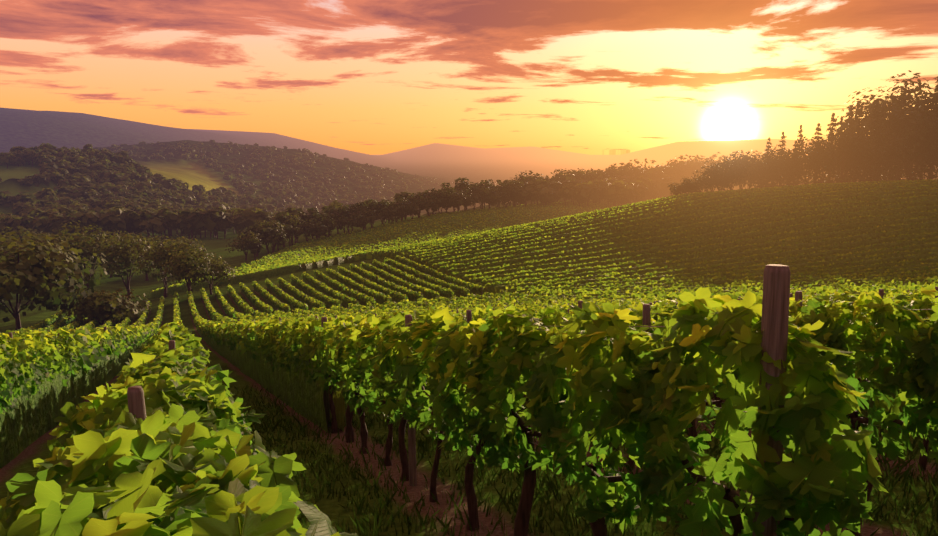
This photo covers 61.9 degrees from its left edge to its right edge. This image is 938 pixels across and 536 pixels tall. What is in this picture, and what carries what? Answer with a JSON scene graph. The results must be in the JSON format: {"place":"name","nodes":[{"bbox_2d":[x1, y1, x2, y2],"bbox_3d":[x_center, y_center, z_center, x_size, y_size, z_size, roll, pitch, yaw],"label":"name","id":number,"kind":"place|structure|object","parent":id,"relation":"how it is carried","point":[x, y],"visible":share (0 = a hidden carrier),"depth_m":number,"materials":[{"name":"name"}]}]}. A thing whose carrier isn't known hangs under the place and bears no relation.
{"place":"outdoors","nodes":[
{"label":"outdoors","id":0,"kind":"place"},
{"bbox_2d":[0,107,937,535],"bbox_3d":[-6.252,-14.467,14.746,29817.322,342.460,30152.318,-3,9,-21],"label":"ground","id":1,"kind":"structure","parent":0,"point":[58,129],"depth_m":322.17,"materials":[{"name":"green plant"}]},
{"bbox_2d":[0,215,312,331],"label":"trees","id":2,"kind":"object","parent":1,"relation":"on","point":[49,259],"depth_m":154.48,"materials":[{"name":"green plant"}]},
{"bbox_2d":[12,255,713,337],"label":"vine leaves","id":3,"kind":"object","parent":1,"relation":"on","point":[356,308],"visible":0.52,"depth_m":135.86,"materials":[{"name":"green plant"}]},
{"bbox_2d":[0,139,745,241],"bbox_3d":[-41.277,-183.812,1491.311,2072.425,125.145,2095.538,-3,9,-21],"label":"distant forest","id":4,"kind":"object","parent":1,"relation":"on","point":[157,203],"materials":[{"name":"green plant"}]},
{"bbox_2d":[151,200,645,299],"bbox_3d":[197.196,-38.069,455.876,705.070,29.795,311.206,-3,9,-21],"label":"vine rows","id":5,"kind":"object","parent":1,"relation":"on","point":[259,275],"depth_m":326.23,"materials":[{"name":"green plant"}]},
{"bbox_2d":[150,199,649,292],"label":"vine leaves","id":6,"kind":"object","parent":5,"relation":"attached to","point":[273,262],"depth_m":333.48,"materials":[{"name":"green plant"}]},
{"bbox_2d":[0,259,929,468],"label":"vine row","id":7,"kind":"object","parent":1,"relation":"on","point":[25,424],"visible":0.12,"depth_m":20.63,"materials":[{"name":"green plant"}]},
{"bbox_2d":[0,287,930,374],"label":"vine leaves","id":8,"kind":"object","parent":1,"relation":"on","point":[242,333],"visible":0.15,"depth_m":33.29,"materials":[{"name":"green plant"}]},
{"bbox_2d":[0,287,937,535],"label":"vine leaves","id":9,"kind":"object","parent":1,"relation":"on","point":[115,468],"visible":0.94,"depth_m":4.15,"materials":[{"name":"green plant"}]},
{"bbox_2d":[0,284,937,443],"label":"vine leaves","id":10,"kind":"object","parent":1,"relation":"on","point":[377,349],"visible":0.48,"depth_m":11.90,"materials":[{"name":"green plant"}]},
{"bbox_2d":[25,258,915,330],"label":"vine posts","id":11,"kind":"object","parent":1,"relation":"on","point":[370,308],"visible":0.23,"depth_m":110.28,"materials":[{"name":"brown wood"}]},
{"bbox_2d":[7,264,937,535],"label":"wooden posts","id":12,"kind":"object","parent":1,"relation":"on","point":[777,294],"visible":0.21,"depth_m":3.71,"materials":[{"name":"brown wood"}]},
{"bbox_2d":[45,297,937,512],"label":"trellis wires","id":13,"kind":"object","parent":1,"relation":"on","point":[671,326],"depth_m":6.04,"materials":[{"name":"grey metal"}]},
{"bbox_2d":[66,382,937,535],"bbox_3d":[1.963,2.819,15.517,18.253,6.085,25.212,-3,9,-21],"label":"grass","id":14,"kind":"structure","parent":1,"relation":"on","point":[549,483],"depth_m":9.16,"materials":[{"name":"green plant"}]},
{"bbox_2d":[236,150,937,260],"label":"hill tree","id":15,"kind":"object","parent":1,"relation":"on","point":[361,214],"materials":[{"name":"green plant"}]},
{"bbox_2d":[309,359,932,535],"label":"grapevine trunks","id":16,"kind":"object","parent":1,"relation":"on","point":[598,526],"depth_m":7.63,"materials":[{"name":"brown plant"}]},
{"bbox_2d":[372,179,937,299],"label":"vine leaves","id":17,"kind":"object","parent":1,"relation":"on","point":[887,287],"depth_m":158.72,"materials":[{"name":"green plant"}]},
{"bbox_2d":[373,179,937,299],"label":"vine rows","id":18,"kind":"object","parent":1,"relation":"on","point":[865,223],"depth_m":171.46,"materials":[{"name":"green plant"}]},
{"bbox_2d":[668,70,937,194],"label":"trees","id":19,"kind":"object","parent":1,"relation":"on","point":[911,130],"depth_m":240.83,"materials":[{"name":"green plant"}]},
{"bbox_2d":[752,79,937,187],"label":"conifer trees","id":20,"kind":"object","parent":1,"relation":"on","point":[880,178],"depth_m":241.86,"materials":[{"name":"green plant"}]},
{"bbox_2d":[0,0,937,154],"label":"sky","id":21,"kind":"structure","parent":0,"point":[371,77],"materials":[{"name":"orange"}]}
]}

